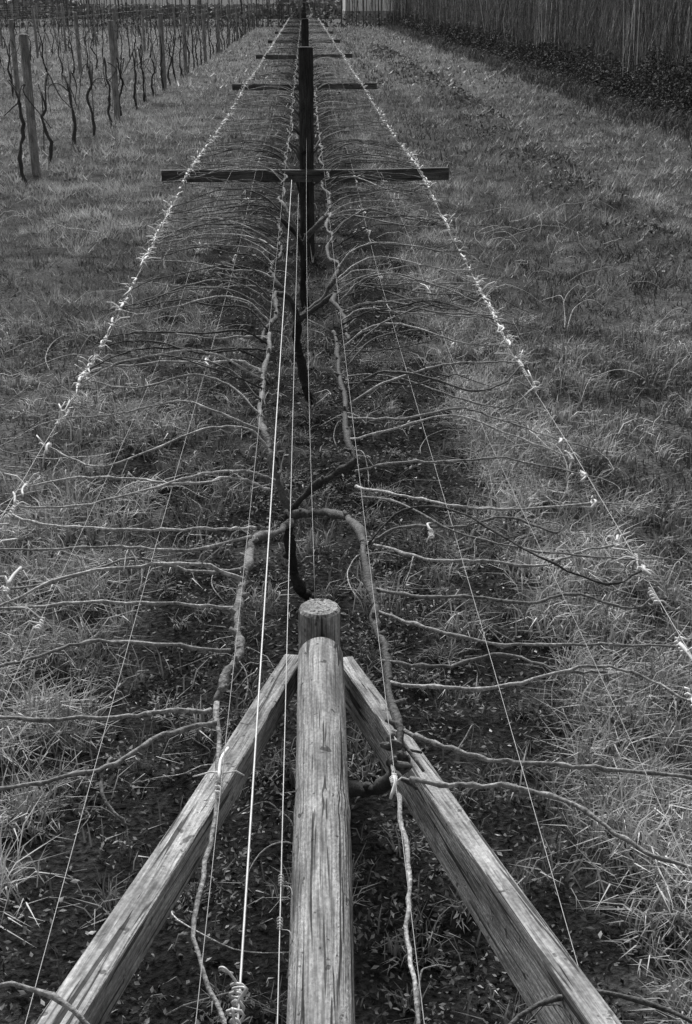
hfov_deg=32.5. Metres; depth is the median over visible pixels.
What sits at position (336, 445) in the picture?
vine prunings
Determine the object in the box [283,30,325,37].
grape vine
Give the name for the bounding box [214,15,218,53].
grape vine
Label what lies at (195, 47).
grape vine
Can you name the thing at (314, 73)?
grape vine
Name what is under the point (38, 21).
grape vine row
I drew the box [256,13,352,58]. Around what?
trellis post
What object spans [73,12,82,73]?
wooden post
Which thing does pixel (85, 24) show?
vineyard fence wires
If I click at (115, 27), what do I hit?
wooden post
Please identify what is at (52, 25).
grape vine row
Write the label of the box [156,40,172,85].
grape vine
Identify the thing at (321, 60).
grape vine
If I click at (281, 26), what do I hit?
trellis post
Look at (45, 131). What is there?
grape vine
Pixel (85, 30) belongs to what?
grape vine row
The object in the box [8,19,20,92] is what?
wooden post
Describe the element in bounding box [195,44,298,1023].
trellis wire
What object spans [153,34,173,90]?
grape vine
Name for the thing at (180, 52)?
grape vine
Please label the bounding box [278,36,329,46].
grape vine
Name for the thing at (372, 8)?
glasshouse
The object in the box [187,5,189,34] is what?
wooden post
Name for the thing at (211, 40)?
grape vine
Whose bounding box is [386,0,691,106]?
willow windbreak
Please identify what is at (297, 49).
grape vine
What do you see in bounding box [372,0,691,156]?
hedge undergrowth
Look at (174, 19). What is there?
wooden post
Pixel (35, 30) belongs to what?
vineyard fence row
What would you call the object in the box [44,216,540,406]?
grape vine
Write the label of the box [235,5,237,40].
wooden post
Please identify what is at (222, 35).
grape vine
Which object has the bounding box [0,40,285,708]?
trellis wire
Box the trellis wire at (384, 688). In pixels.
[313,81,424,1023]
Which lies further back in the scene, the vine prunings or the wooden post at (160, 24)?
the wooden post at (160, 24)
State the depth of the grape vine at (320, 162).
10.31 m
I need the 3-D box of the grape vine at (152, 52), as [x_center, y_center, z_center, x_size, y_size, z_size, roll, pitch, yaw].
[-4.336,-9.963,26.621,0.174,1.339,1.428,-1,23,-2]
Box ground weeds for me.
[0,28,685,1023]
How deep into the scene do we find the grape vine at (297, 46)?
35.13 m
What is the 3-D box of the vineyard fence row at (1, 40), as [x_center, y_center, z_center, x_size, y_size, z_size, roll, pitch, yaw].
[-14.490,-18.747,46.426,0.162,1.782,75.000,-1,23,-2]
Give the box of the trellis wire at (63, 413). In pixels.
[0,81,248,519]
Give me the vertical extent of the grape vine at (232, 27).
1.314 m
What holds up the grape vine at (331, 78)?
on the ground at (164, 960)
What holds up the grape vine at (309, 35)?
on the ground at (164, 960)
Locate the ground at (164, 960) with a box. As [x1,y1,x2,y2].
[0,0,691,1023]
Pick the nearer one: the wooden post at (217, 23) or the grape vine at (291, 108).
the grape vine at (291, 108)
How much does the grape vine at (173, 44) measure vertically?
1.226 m
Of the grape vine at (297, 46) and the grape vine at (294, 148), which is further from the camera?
the grape vine at (297, 46)
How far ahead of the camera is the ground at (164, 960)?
4.96 m
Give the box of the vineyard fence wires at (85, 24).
[0,6,200,64]
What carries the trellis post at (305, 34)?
on the ground at (164, 960)
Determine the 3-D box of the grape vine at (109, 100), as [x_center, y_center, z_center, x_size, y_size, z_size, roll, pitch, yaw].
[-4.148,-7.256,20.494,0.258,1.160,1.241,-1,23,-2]
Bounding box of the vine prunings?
[0,121,691,1018]
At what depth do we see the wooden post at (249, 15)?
74.08 m
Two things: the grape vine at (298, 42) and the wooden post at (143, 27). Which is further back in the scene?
the wooden post at (143, 27)
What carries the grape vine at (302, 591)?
on the ground at (164, 960)
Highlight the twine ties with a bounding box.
[0,18,691,798]
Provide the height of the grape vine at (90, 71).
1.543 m
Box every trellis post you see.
[161,47,448,258]
[232,19,376,89]
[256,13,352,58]
[268,10,339,42]
[275,7,332,33]
[280,4,327,27]
[283,3,324,22]
[286,18,321,19]
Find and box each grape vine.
[0,301,691,826]
[0,701,691,1023]
[4,79,51,185]
[38,72,71,164]
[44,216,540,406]
[48,56,77,147]
[78,37,112,135]
[103,56,115,124]
[116,57,126,115]
[119,35,138,106]
[125,171,485,308]
[131,30,158,101]
[144,138,453,234]
[145,36,156,95]
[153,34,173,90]
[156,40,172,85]
[164,33,184,80]
[174,23,190,71]
[175,32,186,77]
[183,122,420,196]
[187,27,203,69]
[187,32,199,67]
[188,106,414,134]
[194,24,201,64]
[202,26,217,53]
[205,19,210,59]
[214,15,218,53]
[217,91,387,115]
[219,19,222,50]
[219,79,384,102]
[221,21,231,49]
[225,15,229,47]
[230,15,235,42]
[230,72,385,90]
[240,68,367,80]
[253,60,356,73]
[255,57,350,66]
[260,51,338,59]
[269,48,339,54]
[270,45,337,51]
[273,43,334,48]
[274,39,334,46]
[277,35,329,43]
[278,34,328,39]
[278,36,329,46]
[280,31,326,39]
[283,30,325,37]
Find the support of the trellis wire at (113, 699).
attached to the trellis post at (303, 16)
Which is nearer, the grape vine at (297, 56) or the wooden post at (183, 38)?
the grape vine at (297, 56)
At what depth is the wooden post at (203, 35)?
40.20 m
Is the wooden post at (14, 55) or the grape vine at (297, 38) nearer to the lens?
the wooden post at (14, 55)
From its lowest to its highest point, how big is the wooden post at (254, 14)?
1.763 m
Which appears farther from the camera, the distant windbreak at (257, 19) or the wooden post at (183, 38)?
the distant windbreak at (257, 19)
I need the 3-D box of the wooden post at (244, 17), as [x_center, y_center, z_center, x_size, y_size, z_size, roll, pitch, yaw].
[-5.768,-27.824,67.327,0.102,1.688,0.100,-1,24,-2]
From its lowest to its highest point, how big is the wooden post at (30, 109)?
1.759 m
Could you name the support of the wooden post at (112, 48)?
on the ground at (164, 960)
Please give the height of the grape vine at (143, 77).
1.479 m
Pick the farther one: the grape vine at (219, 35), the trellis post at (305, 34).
the grape vine at (219, 35)
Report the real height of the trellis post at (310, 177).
1.750 m
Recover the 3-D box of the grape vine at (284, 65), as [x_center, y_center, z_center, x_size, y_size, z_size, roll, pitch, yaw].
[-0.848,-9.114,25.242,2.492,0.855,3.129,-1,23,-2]
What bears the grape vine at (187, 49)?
on the ground at (164, 960)
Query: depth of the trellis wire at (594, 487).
3.44 m
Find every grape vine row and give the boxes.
[0,9,211,95]
[0,10,66,33]
[0,10,157,65]
[0,11,118,47]
[5,12,22,30]
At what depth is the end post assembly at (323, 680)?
2.25 m
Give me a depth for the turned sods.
17.32 m
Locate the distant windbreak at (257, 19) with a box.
[0,0,449,28]
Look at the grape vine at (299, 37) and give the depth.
43.48 m
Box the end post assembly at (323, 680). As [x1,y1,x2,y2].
[35,598,621,1023]
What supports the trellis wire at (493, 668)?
attached to the end post assembly at (323, 680)
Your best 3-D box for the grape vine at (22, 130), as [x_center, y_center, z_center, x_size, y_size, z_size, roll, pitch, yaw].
[-3.817,-4.517,14.182,0.288,1.268,1.093,2,24,5]
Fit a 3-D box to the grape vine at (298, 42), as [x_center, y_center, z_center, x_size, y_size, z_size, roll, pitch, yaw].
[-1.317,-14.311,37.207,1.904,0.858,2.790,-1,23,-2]
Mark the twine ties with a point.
(394, 780)
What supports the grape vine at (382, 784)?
on the ground at (164, 960)
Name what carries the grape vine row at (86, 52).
on the ground at (164, 960)
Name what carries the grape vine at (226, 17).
on the ground at (164, 960)
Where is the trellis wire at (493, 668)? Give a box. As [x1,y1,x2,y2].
[322,65,577,964]
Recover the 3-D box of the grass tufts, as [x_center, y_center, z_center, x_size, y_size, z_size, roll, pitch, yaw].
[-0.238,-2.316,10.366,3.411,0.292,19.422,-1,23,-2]
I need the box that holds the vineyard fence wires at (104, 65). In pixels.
[1,6,253,128]
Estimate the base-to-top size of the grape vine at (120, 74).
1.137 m
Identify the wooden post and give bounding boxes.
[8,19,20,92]
[19,34,40,175]
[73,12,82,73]
[107,20,119,119]
[112,9,118,60]
[141,6,145,50]
[158,13,166,89]
[173,6,175,35]
[181,13,187,73]
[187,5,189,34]
[196,4,198,30]
[201,10,206,62]
[216,9,219,52]
[226,5,229,46]
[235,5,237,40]
[243,5,245,34]
[248,3,250,31]
[253,3,254,27]
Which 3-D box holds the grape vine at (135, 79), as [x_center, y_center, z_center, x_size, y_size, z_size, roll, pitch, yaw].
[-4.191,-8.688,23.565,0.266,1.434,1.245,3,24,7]
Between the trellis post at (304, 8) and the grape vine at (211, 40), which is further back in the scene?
the trellis post at (304, 8)
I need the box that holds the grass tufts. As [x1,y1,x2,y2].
[0,126,691,1023]
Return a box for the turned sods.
[365,43,691,293]
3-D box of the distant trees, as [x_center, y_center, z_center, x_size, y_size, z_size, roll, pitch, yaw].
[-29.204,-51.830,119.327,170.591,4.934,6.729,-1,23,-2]
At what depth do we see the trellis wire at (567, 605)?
2.75 m
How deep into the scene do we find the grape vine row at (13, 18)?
79.09 m
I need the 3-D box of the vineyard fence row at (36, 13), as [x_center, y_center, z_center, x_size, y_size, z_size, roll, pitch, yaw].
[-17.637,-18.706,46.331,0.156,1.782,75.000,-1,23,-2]
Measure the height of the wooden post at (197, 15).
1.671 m
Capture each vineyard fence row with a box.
[0,3,104,48]
[0,3,151,57]
[9,3,58,31]
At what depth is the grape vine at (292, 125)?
14.29 m
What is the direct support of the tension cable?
attached to the end post assembly at (323, 680)
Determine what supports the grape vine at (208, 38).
on the ground at (164, 960)
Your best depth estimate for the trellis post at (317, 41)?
39.57 m
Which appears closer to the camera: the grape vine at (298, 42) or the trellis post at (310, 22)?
the grape vine at (298, 42)
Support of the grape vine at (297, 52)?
on the ground at (164, 960)
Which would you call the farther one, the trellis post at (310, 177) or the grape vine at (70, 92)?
the grape vine at (70, 92)
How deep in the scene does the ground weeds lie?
3.82 m
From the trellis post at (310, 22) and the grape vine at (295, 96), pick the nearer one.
the grape vine at (295, 96)
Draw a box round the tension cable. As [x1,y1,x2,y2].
[218,180,291,1023]
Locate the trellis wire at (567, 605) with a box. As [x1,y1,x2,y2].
[313,19,691,876]
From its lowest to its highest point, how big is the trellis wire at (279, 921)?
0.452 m
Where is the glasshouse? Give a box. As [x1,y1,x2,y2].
[342,0,407,21]
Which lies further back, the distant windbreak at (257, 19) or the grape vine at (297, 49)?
the distant windbreak at (257, 19)
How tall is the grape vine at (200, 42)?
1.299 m
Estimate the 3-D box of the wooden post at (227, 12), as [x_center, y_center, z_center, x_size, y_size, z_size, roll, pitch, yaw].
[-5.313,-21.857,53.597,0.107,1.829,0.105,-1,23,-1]
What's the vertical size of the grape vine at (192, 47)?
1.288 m
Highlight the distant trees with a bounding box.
[0,0,414,18]
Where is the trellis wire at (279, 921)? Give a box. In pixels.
[276,138,314,1023]
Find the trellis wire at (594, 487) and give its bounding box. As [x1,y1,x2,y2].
[345,61,691,655]
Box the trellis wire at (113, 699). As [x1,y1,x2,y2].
[25,25,295,1023]
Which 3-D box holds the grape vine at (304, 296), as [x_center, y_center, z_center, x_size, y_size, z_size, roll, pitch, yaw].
[-0.294,-1.833,8.421,2.458,0.891,2.540,-1,23,-2]
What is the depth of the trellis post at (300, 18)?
79.00 m
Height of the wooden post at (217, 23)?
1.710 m

